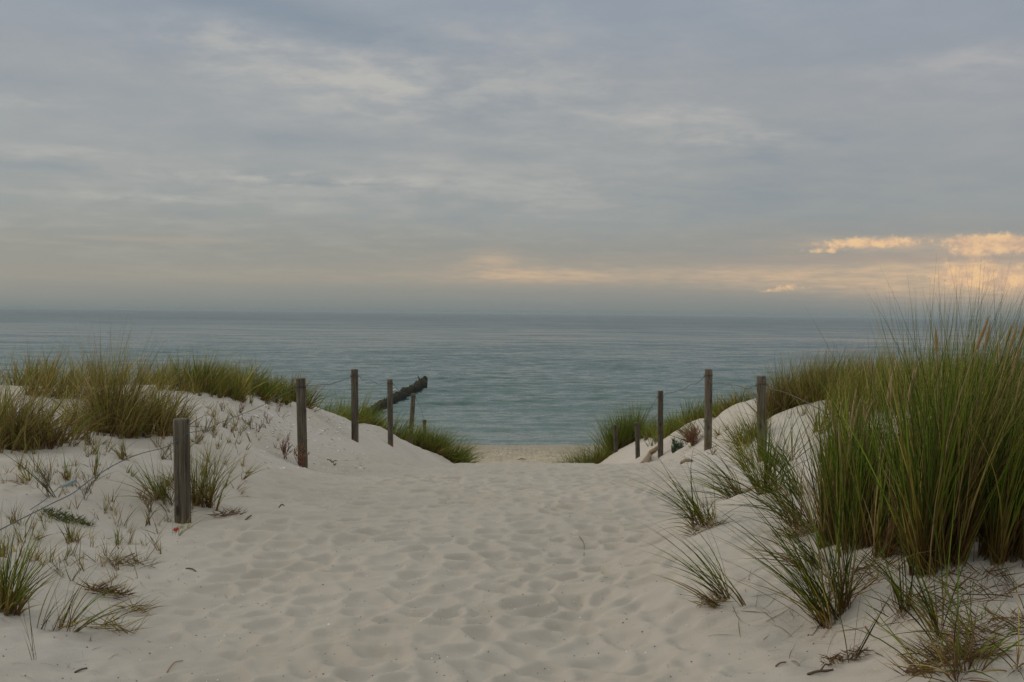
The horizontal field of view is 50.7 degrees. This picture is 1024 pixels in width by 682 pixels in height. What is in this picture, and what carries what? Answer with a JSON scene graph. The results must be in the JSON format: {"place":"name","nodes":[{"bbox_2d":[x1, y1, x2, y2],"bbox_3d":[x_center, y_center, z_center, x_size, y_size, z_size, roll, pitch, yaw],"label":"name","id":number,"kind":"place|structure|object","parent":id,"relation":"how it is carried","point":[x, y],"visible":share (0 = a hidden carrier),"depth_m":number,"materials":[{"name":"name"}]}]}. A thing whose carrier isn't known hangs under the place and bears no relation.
{"place":"outdoors","nodes":[
{"label":"outdoors","id":0,"kind":"place"},
{"bbox_2d":[292,442,310,466],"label":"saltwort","id":1,"kind":"object","parent":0,"point":[300,455],"visible":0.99,"depth_m":12.63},
{"bbox_2d":[1,424,839,681],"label":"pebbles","id":2,"kind":"object","parent":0,"point":[364,601],"visible":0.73,"depth_m":5.54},
{"bbox_2d":[0,385,1023,681],"bbox_3d":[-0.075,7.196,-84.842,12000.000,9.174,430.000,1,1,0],"label":"sand ground","id":3,"kind":"structure","parent":0,"point":[498,517],"depth_m":6.46,"materials":[{"name":"sand"}]},
{"bbox_2d":[4,542,35,659],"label":"marram tussock","id":4,"kind":"object","parent":3,"relation":"on","point":[24,618],"visible":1,"depth_m":4.81,"materials":[{"name":"green plant"}]},
{"bbox_2d":[8,457,33,482],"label":"marram tussock","id":5,"kind":"object","parent":3,"relation":"on","point":[26,478],"visible":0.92,"depth_m":8.11,"materials":[{"name":"green plant"}]},
{"bbox_2d":[8,502,51,542],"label":"marram tussock","id":6,"kind":"object","parent":3,"relation":"on","point":[13,518],"visible":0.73,"depth_m":7.06,"materials":[{"name":"green plant"}]},
{"bbox_2d":[0,528,70,565],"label":"marram tussock","id":7,"kind":"object","parent":3,"relation":"on","point":[5,552],"visible":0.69,"depth_m":6.46,"materials":[{"name":"green plant"}]},
{"bbox_2d":[0,425,73,496],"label":"marram tussock","id":8,"kind":"object","parent":3,"relation":"on","point":[37,472],"visible":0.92,"depth_m":7.81,"materials":[{"name":"green plant"}]},
{"bbox_2d":[0,498,80,615],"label":"marram tussock","id":9,"kind":"object","parent":3,"relation":"on","point":[7,597],"visible":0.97,"depth_m":5.40,"materials":[{"name":"green plant"}]},
{"bbox_2d":[33,465,50,497],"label":"dry weed","id":10,"kind":"object","parent":3,"relation":"on","point":[46,486],"visible":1,"depth_m":7.79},
{"bbox_2d":[11,337,104,398],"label":"marram tussock","id":11,"kind":"object","parent":3,"relation":"on","point":[49,378],"visible":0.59,"depth_m":12.07,"materials":[{"name":"green plant"}]},
{"bbox_2d":[37,548,79,629],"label":"marram tussock","id":12,"kind":"object","parent":3,"relation":"on","point":[45,621],"visible":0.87,"depth_m":5.29,"materials":[{"name":"green plant"}]},
{"bbox_2d":[0,344,128,453],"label":"marram tussock","id":13,"kind":"object","parent":3,"relation":"on","point":[22,425],"visible":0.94,"depth_m":9.43,"materials":[{"name":"green plant"}]},
{"bbox_2d":[53,448,75,479],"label":"marram tussock","id":14,"kind":"object","parent":3,"relation":"on","point":[66,469],"visible":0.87,"depth_m":8.38,"materials":[{"name":"green plant"}]},
{"bbox_2d":[40,506,96,526],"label":"litter mat","id":15,"kind":"object","parent":3,"relation":"on","point":[58,516],"visible":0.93,"depth_m":7.55,"materials":[{"name":"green plant"}]},
{"bbox_2d":[56,515,94,541],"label":"marram tussock","id":16,"kind":"object","parent":3,"relation":"on","point":[70,535],"visible":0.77,"depth_m":7.08,"materials":[{"name":"green plant"}]},
{"bbox_2d":[44,554,143,630],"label":"marram tussock","id":17,"kind":"object","parent":3,"relation":"on","point":[61,624],"visible":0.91,"depth_m":5.41,"materials":[{"name":"green plant"}]},
{"bbox_2d":[73,577,144,599],"bbox_3d":[-2.235,1.356,5.985,0.360,0.134,0.367,2,2,42],"label":"litter mat","id":18,"kind":"object","parent":3,"relation":"on","point":[101,588],"visible":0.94,"depth_m":6.00,"materials":[{"name":"brown plant"}]},
{"bbox_2d":[67,575,162,632],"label":"marram tussock","id":19,"kind":"object","parent":3,"relation":"on","point":[80,628],"visible":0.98,"depth_m":5.31,"materials":[{"name":"green plant"}]},
{"bbox_2d":[70,600,160,633],"bbox_3d":[-1.984,1.367,5.428,0.492,0.211,0.451,1,1,0],"label":"litter mat","id":20,"kind":"object","parent":3,"relation":"on","point":[104,624],"visible":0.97,"depth_m":5.42,"materials":[{"name":"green plant"}]},
{"bbox_2d":[13,314,219,438],"bbox_3d":[-3.745,0.330,10.432,2.156,1.308,1.786,1,1,0],"label":"marram tussock","id":21,"kind":"object","parent":3,"relation":"on","point":[144,418],"visible":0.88,"depth_m":10.36,"materials":[{"name":"green plant"}]},
{"bbox_2d":[102,438,139,463],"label":"marram tussock","id":22,"kind":"object","parent":3,"relation":"on","point":[121,457],"visible":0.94,"depth_m":9.32,"materials":[{"name":"green plant"}]},
{"bbox_2d":[113,516,139,545],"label":"marram tussock","id":23,"kind":"object","parent":3,"relation":"on","point":[116,539],"visible":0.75,"depth_m":7.29,"materials":[{"name":"green plant"}]},
{"bbox_2d":[97,547,161,568],"bbox_3d":[-2.385,1.333,6.704,0.477,0.141,0.330,1,1,0],"label":"litter mat","id":24,"kind":"object","parent":3,"relation":"on","point":[126,561],"visible":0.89,"depth_m":6.72,"materials":[{"name":"brown plant"}]},
{"bbox_2d":[110,588,167,614],"bbox_3d":[-1.994,1.399,5.824,0.318,0.143,0.285,1,2,13],"label":"litter mat","id":25,"kind":"object","parent":3,"relation":"on","point":[141,609],"visible":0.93,"depth_m":5.81,"materials":[{"name":"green plant"}]},
{"bbox_2d":[133,485,158,511],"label":"dry weed","id":26,"kind":"object","parent":3,"relation":"on","point":[145,500],"visible":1,"depth_m":8.36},
{"bbox_2d":[0,393,293,586],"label":"sparse sprouts","id":27,"kind":"object","parent":3,"relation":"on","point":[213,428],"visible":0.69,"depth_m":8.48,"materials":[{"name":"green plant"}]},
{"bbox_2d":[0,423,310,676],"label":"fallen stems","id":28,"kind":"object","parent":3,"relation":"on","point":[97,605],"visible":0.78,"depth_m":5.49,"materials":[{"name":"brown plant"}]},
{"bbox_2d":[105,444,211,505],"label":"marram tussock","id":29,"kind":"object","parent":3,"relation":"on","point":[162,490],"visible":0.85,"depth_m":8.61,"materials":[{"name":"green plant"}]},
{"bbox_2d":[125,374,200,417],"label":"marram tussock","id":30,"kind":"object","parent":3,"relation":"on","point":[174,397],"visible":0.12,"depth_m":11.75,"materials":[{"name":"green plant"}]},
{"bbox_2d":[0,342,336,411],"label":"dune grass","id":31,"kind":"structure","parent":3,"relation":"on","point":[242,381],"depth_m":15.22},
{"bbox_2d":[173,418,190,523],"bbox_3d":[-2.510,1.242,8.236,0.147,1.303,0.130,1,1,0],"label":"fence post","id":32,"kind":"object","parent":3,"relation":"on","point":[182,480],"visible":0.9,"depth_m":8.18,"materials":[{"name":"grey wood"}]},
{"bbox_2d":[151,342,259,405],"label":"marram tussock","id":33,"kind":"object","parent":3,"relation":"on","point":[236,394],"visible":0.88,"depth_m":14.18,"materials":[{"name":"green plant"}]},
{"bbox_2d":[172,441,255,508],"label":"marram tussock","id":34,"kind":"object","parent":3,"relation":"on","point":[208,502],"visible":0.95,"depth_m":8.69,"materials":[{"name":"green plant"}]},
{"bbox_2d":[190,422,253,505],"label":"marram tussock","id":35,"kind":"object","parent":3,"relation":"on","point":[193,496],"visible":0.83,"depth_m":8.72,"materials":[{"name":"green plant"}]},
{"bbox_2d":[200,505,249,517],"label":"litter mat","id":36,"kind":"object","parent":3,"relation":"on","point":[231,512],"visible":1,"depth_m":8.39,"materials":[{"name":"brown plant"}]},
{"bbox_2d":[211,356,295,406],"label":"marram tussock","id":37,"kind":"object","parent":3,"relation":"on","point":[265,392],"visible":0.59,"depth_m":15.64,"materials":[{"name":"green plant"}]},
{"bbox_2d":[110,373,450,452],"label":"dune grass","id":38,"kind":"structure","parent":3,"relation":"on","point":[368,419],"depth_m":24.48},
{"bbox_2d":[192,399,378,469],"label":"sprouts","id":39,"kind":"object","parent":3,"relation":"on","point":[249,432],"visible":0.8,"depth_m":14.01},
{"bbox_2d":[252,369,319,402],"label":"marram tussock","id":40,"kind":"object","parent":3,"relation":"on","point":[283,383],"visible":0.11,"depth_m":17.01,"materials":[{"name":"green plant"}]},
{"bbox_2d":[279,433,292,458],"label":"saltwort","id":41,"kind":"object","parent":3,"relation":"on","point":[284,449],"visible":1,"depth_m":12.89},
{"bbox_2d":[295,378,307,467],"bbox_3d":[-2.499,1.217,12.836,0.177,1.553,0.127,1,1,0],"label":"fence post","id":42,"kind":"object","parent":3,"relation":"on","point":[301,415],"visible":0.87,"depth_m":12.78,"materials":[{"name":"grey wood"}]},
{"bbox_2d":[0,388,301,529],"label":"fence rope","id":43,"kind":"object","parent":42,"relation":"attached to","point":[128,458],"visible":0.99,"depth_m":7.04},
{"bbox_2d":[350,369,358,442],"bbox_3d":[-2.517,1.314,17.240,0.153,1.730,0.129,1,1,0],"label":"fence post","id":44,"kind":"object","parent":3,"relation":"on","point":[354,413],"visible":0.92,"depth_m":17.19,"materials":[{"name":"grey wood"}]},
{"bbox_2d":[387,379,392,446],"bbox_3d":[-2.514,1.723,22.253,0.157,1.874,0.125,1,1,0],"label":"fence post","id":45,"kind":"object","parent":3,"relation":"on","point":[390,409],"visible":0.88,"depth_m":22.20,"materials":[{"name":"grey wood"}]},
{"bbox_2d":[408,393,415,443],"bbox_3d":[-2.546,2.276,27.268,0.219,1.923,0.123,1,1,0],"label":"fence post","id":46,"kind":"object","parent":3,"relation":"on","point":[412,409],"visible":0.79,"depth_m":27.22,"materials":[{"name":"grey wood"}]},
{"bbox_2d":[406,419,456,455],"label":"marram tussock","id":47,"kind":"object","parent":3,"relation":"on","point":[435,445],"visible":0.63,"depth_m":28.39,"materials":[{"name":"green plant"}]},
{"bbox_2d":[414,418,491,463],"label":"marram tussock","id":48,"kind":"object","parent":3,"relation":"on","point":[457,456],"visible":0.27,"depth_m":29.36,"materials":[{"name":"green plant"}]},
{"bbox_2d":[546,433,620,463],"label":"marram tussock","id":49,"kind":"object","parent":3,"relation":"on","point":[595,458],"visible":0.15,"depth_m":32.78,"materials":[{"name":"green plant"}]},
{"bbox_2d":[613,425,617,452],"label":"fence post","id":50,"kind":"object","parent":3,"relation":"on","point":[615,440],"visible":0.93,"depth_m":32.03,"materials":[{"name":"grey wood"}]},
{"bbox_2d":[578,396,669,455],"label":"marram tussock","id":51,"kind":"object","parent":3,"relation":"on","point":[624,433],"visible":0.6,"depth_m":33.37,"materials":[{"name":"green plant"}]},
{"bbox_2d":[634,422,639,458],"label":"fence post","id":52,"kind":"object","parent":3,"relation":"on","point":[637,441],"visible":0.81,"depth_m":26.02,"materials":[{"name":"grey wood"}]},
{"bbox_2d":[640,445,657,462],"bbox_3d":[2.499,2.138,19.460,0.363,0.866,7.176,1,1,9],"label":"driftwood log","id":53,"kind":"object","parent":3,"relation":"on","point":[647,458],"visible":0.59,"depth_m":22.35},
{"bbox_2d":[658,391,663,456],"bbox_3d":[3.026,1.950,22.057,0.154,1.873,0.125,1,1,0],"label":"fence post","id":54,"kind":"object","parent":3,"relation":"on","point":[660,424],"visible":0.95,"depth_m":22.00,"materials":[{"name":"grey wood"}]},
{"bbox_2d":[670,436,681,453],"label":"leafy plant","id":55,"kind":"object","parent":3,"relation":"on","point":[674,446],"visible":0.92,"depth_m":20.61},
{"bbox_2d":[629,494,729,607],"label":"marram tussock","id":56,"kind":"object","parent":3,"relation":"on","point":[706,597],"visible":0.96,"depth_m":5.51,"materials":[{"name":"green plant"}]},
{"bbox_2d":[653,406,718,442],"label":"marram tussock","id":57,"kind":"object","parent":3,"relation":"on","point":[682,435],"visible":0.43,"depth_m":21.55,"materials":[{"name":"green plant"}]},
{"bbox_2d":[625,443,751,532],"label":"marram tussock","id":58,"kind":"object","parent":3,"relation":"on","point":[697,512],"visible":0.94,"depth_m":7.12,"materials":[{"name":"green plant"}]},
{"bbox_2d":[678,421,703,445],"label":"twiggy bush","id":59,"kind":"object","parent":3,"relation":"on","point":[691,436],"visible":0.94,"depth_m":18.85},
{"bbox_2d":[619,382,774,448],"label":"dune grass","id":60,"kind":"structure","parent":3,"relation":"on","point":[667,427],"depth_m":26.10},
{"bbox_2d":[676,512,735,536],"bbox_3d":[1.225,1.175,6.948,0.364,0.167,0.326,0,2,-32],"label":"litter mat","id":61,"kind":"object","parent":3,"relation":"on","point":[714,524],"visible":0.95,"depth_m":6.96,"materials":[{"name":"brown plant"}]},
{"bbox_2d":[671,438,742,499],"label":"marram tussock","id":62,"kind":"object","parent":3,"relation":"on","point":[730,494],"visible":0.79,"depth_m":9.22,"materials":[{"name":"green plant"}]},
{"bbox_2d":[703,369,712,450],"bbox_3d":[3.031,1.319,16.739,0.150,1.767,0.133,1,1,0],"label":"fence post","id":63,"kind":"object","parent":3,"relation":"on","point":[707,406],"visible":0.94,"depth_m":16.68,"materials":[{"name":"grey wood"}]},
{"bbox_2d":[676,539,745,605],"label":"marram tussock","id":64,"kind":"object","parent":3,"relation":"on","point":[740,599],"visible":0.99,"depth_m":5.37,"materials":[{"name":"green plant"}]},
{"bbox_2d":[686,584,735,607],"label":"litter mat","id":65,"kind":"object","parent":3,"relation":"on","point":[716,601],"visible":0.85,"depth_m":5.49,"materials":[{"name":"brown plant"}]},
{"bbox_2d":[712,385,756,418],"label":"marram tussock","id":66,"kind":"object","parent":3,"relation":"on","point":[720,411],"visible":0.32,"depth_m":19.49,"materials":[{"name":"green plant"}]},
{"bbox_2d":[702,405,782,468],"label":"marram tussock","id":67,"kind":"object","parent":3,"relation":"on","point":[742,450],"visible":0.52,"depth_m":10.58,"materials":[{"name":"green plant"}]},
{"bbox_2d":[686,425,812,534],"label":"marram tussock","id":68,"kind":"object","parent":3,"relation":"on","point":[779,502],"visible":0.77,"depth_m":6.47,"materials":[{"name":"green plant"}]},
{"bbox_2d":[718,403,780,445],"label":"marram tussock","id":69,"kind":"object","parent":3,"relation":"on","point":[748,429],"visible":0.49,"depth_m":15.23,"materials":[{"name":"green plant"}]},
{"bbox_2d":[675,369,825,494],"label":"marram tussock","id":70,"kind":"object","parent":3,"relation":"on","point":[753,469],"visible":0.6,"depth_m":7.59,"materials":[{"name":"green plant"}]},
{"bbox_2d":[685,414,815,500],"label":"marram tussock","id":71,"kind":"object","parent":3,"relation":"on","point":[791,475],"visible":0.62,"depth_m":7.18,"materials":[{"name":"green plant"}]},
{"bbox_2d":[756,376,766,461],"bbox_3d":[3.055,1.215,13.235,0.166,1.570,0.129,1,1,0],"label":"fence post","id":72,"kind":"object","parent":3,"relation":"on","point":[761,381],"visible":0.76,"depth_m":13.18,"materials":[{"name":"grey wood"}]},
{"bbox_2d":[686,436,846,628],"bbox_3d":[1.219,0.890,5.007,0.864,0.908,0.973,0,2,-21],"label":"marram tussock","id":73,"kind":"object","parent":3,"relation":"on","point":[812,604],"visible":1,"depth_m":5.03,"materials":[{"name":"green plant"}]},
{"bbox_2d":[745,402,807,490],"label":"marram tussock","id":74,"kind":"object","parent":3,"relation":"on","point":[777,460],"visible":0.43,"depth_m":7.54,"materials":[{"name":"green plant"}]},
{"bbox_2d":[730,472,826,571],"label":"marram tussock","id":75,"kind":"object","parent":3,"relation":"on","point":[810,557],"visible":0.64,"depth_m":5.58,"materials":[{"name":"green plant"}]},
{"bbox_2d":[734,402,827,466],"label":"marram tussock","id":76,"kind":"object","parent":3,"relation":"on","point":[779,443],"visible":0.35,"depth_m":10.01,"materials":[{"name":"green plant"}]},
{"bbox_2d":[734,345,836,418],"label":"marram tussock","id":77,"kind":"object","parent":3,"relation":"on","point":[778,399],"visible":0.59,"depth_m":16.45,"materials":[{"name":"green plant"}]},
{"bbox_2d":[764,510,818,541],"bbox_3d":[1.724,1.027,6.167,0.641,0.249,0.479,1,1,0],"label":"litter mat","id":78,"kind":"object","parent":3,"relation":"on","point":[799,530],"visible":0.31,"depth_m":6.16,"materials":[{"name":"brown plant"}]},
{"bbox_2d":[786,378,829,487],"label":"tall stalk","id":79,"kind":"object","parent":3,"relation":"on","point":[819,435],"visible":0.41,"depth_m":6.04,"materials":[{"name":"green plant"}]},
{"bbox_2d":[629,413,1023,673],"bbox_3d":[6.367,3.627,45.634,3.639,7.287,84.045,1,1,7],"label":"fallen stems","id":80,"kind":"object","parent":3,"relation":"on","point":[832,604],"visible":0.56,"depth_m":5.02,"materials":[{"name":"brown plant"}]},
{"bbox_2d":[780,342,876,405],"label":"marram tussock","id":81,"kind":"object","parent":3,"relation":"on","point":[815,392],"visible":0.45,"depth_m":16.09,"materials":[{"name":"green plant"}]},
{"bbox_2d":[792,385,875,509],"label":"marram tussock","id":82,"kind":"object","parent":3,"relation":"on","point":[840,414],"visible":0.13,"depth_m":6.73,"materials":[{"name":"green plant"}]},
{"bbox_2d":[775,382,916,548],"bbox_3d":[1.793,0.654,5.849,0.836,0.975,0.805,1,2,19],"label":"marram tussock","id":83,"kind":"object","parent":3,"relation":"on","point":[826,507],"visible":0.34,"depth_m":5.76,"materials":[{"name":"green plant"}]},
{"bbox_2d":[819,644,872,665],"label":"litter mat","id":84,"kind":"object","parent":3,"relation":"on","point":[831,659],"visible":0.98,"depth_m":4.56,"materials":[{"name":"brown plant"}]},
{"bbox_2d":[800,381,894,450],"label":"marram tussock","id":85,"kind":"object","parent":3,"relation":"on","point":[842,417],"visible":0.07,"depth_m":8.88,"materials":[{"name":"green plant"}]},
{"bbox_2d":[806,384,895,462],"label":"marram tussock","id":86,"kind":"object","parent":3,"relation":"on","point":[841,423],"visible":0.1,"depth_m":7.61,"materials":[{"name":"green plant"}]},
{"bbox_2d":[775,456,927,615],"bbox_3d":[1.636,0.911,5.038,0.705,0.777,0.539,2,2,37],"label":"marram tussock","id":87,"kind":"object","parent":3,"relation":"on","point":[844,604],"visible":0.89,"depth_m":5.03,"materials":[{"name":"green plant"}]},
{"bbox_2d":[831,570,898,662],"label":"marram tussock","id":88,"kind":"object","parent":3,"relation":"on","point":[861,632],"visible":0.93,"depth_m":4.53,"materials":[{"name":"green plant"}]},
{"bbox_2d":[844,506,916,612],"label":"marram tussock","id":89,"kind":"object","parent":3,"relation":"on","point":[898,595],"visible":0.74,"depth_m":4.70,"materials":[{"name":"green plant"}]},
{"bbox_2d":[787,525,978,603],"bbox_3d":[1.784,1.046,5.173,0.921,0.472,0.638,1,1,0],"label":"litter mat","id":90,"kind":"object","parent":3,"relation":"on","point":[866,567],"visible":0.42,"depth_m":5.18,"materials":[{"name":"brown plant"}]},
{"bbox_2d":[803,364,966,556],"bbox_3d":[1.994,0.616,5.660,0.925,1.034,1.009,1,1,8],"label":"marram tussock","id":91,"kind":"object","parent":3,"relation":"on","point":[847,510],"visible":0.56,"depth_m":5.57,"materials":[{"name":"green plant"}]},
{"bbox_2d":[811,333,987,496],"bbox_3d":[2.386,0.467,6.699,1.071,1.082,1.017,-1,2,-43],"label":"marram tussock","id":92,"kind":"object","parent":3,"relation":"on","point":[872,374],"visible":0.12,"depth_m":6.72,"materials":[{"name":"green plant"}]},
{"bbox_2d":[815,466,997,640],"bbox_3d":[1.520,0.861,4.416,0.669,0.731,0.722,1,1,0],"label":"marram tussock","id":93,"kind":"object","parent":3,"relation":"on","point":[933,617],"visible":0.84,"depth_m":4.35,"materials":[{"name":"green plant"}]},
{"bbox_2d":[790,334,1023,432],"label":"dune grass","id":94,"kind":"structure","parent":3,"relation":"on","point":[858,384],"depth_m":14.21,"materials":[{"name":"plant"}]},
{"bbox_2d":[805,250,1023,582],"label":"marram tussock","id":95,"kind":"object","parent":3,"relation":"on","point":[949,452],"visible":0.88,"depth_m":4.87,"materials":[{"name":"green plant"}]},
{"bbox_2d":[830,318,1021,559],"bbox_3d":[2.205,0.472,5.482,1.060,1.254,0.928,0,2,-26],"label":"marram tussock","id":96,"kind":"object","parent":3,"relation":"on","point":[889,534],"visible":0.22,"depth_m":5.37,"materials":[{"name":"green plant"}]},
{"bbox_2d":[835,510,1023,681],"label":"marram tussock","id":97,"kind":"object","parent":3,"relation":"on","point":[955,667],"visible":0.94,"depth_m":3.93,"materials":[{"name":"green plant"}]},
{"bbox_2d":[857,545,1023,626],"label":"litter mat","id":98,"kind":"object","parent":3,"relation":"on","point":[1003,573],"visible":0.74,"depth_m":4.66,"materials":[{"name":"brown plant"}]},
{"bbox_2d":[863,521,1023,678],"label":"marram tussock","id":99,"kind":"object","parent":3,"relation":"on","point":[1016,645],"visible":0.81,"depth_m":4.21,"materials":[{"name":"green plant"}]},
{"bbox_2d":[873,622,1017,675],"bbox_3d":[1.659,1.164,4.071,0.640,0.205,0.421,1,1,0],"label":"litter mat","id":100,"kind":"object","parent":3,"relation":"on","point":[931,651],"visible":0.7,"depth_m":4.07,"materials":[{"name":"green plant"}]},
{"bbox_2d":[875,259,1023,541],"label":"marram tussock","id":101,"kind":"object","parent":3,"relation":"on","point":[1000,351],"visible":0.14,"depth_m":5.35,"materials":[{"name":"green plant"}]},
{"bbox_2d":[882,270,1023,458],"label":"marram tussock","id":102,"kind":"object","parent":3,"relation":"on","point":[944,358],"visible":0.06,"depth_m":6.12,"materials":[{"name":"green plant"}]},
{"bbox_2d":[895,594,1023,655],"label":"litter mat","id":103,"kind":"object","parent":3,"relation":"on","point":[998,626],"visible":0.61,"depth_m":4.26,"materials":[{"name":"brown plant"}]},
{"bbox_2d":[912,300,1023,404],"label":"marram tussock","id":104,"kind":"object","parent":3,"relation":"on","point":[980,356],"visible":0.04,"depth_m":7.44,"materials":[{"name":"green plant"}]},
{"bbox_2d":[915,314,1023,568],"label":"marram tussock","id":105,"kind":"object","parent":3,"relation":"on","point":[1002,527],"visible":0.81,"depth_m":4.84,"materials":[{"name":"green plant"}]},
{"bbox_2d":[0,308,1023,444],"bbox_3d":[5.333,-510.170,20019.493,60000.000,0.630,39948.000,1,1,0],"label":"sea","id":106,"kind":"structure","parent":0,"point":[520,379],"depth_m":197.14,"materials":[{"name":"liquid"}]},
{"bbox_2d":[359,375,427,416],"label":"groyne","id":107,"kind":"object","parent":106,"relation":"in","point":[418,385],"visible":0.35,"depth_m":87.12,"materials":[{"name":"brown wood"}]},
{"bbox_2d":[0,0,1023,318],"label":"sky","id":108,"kind":"structure","parent":0,"point":[630,157],"materials":[{"name":"grey"}]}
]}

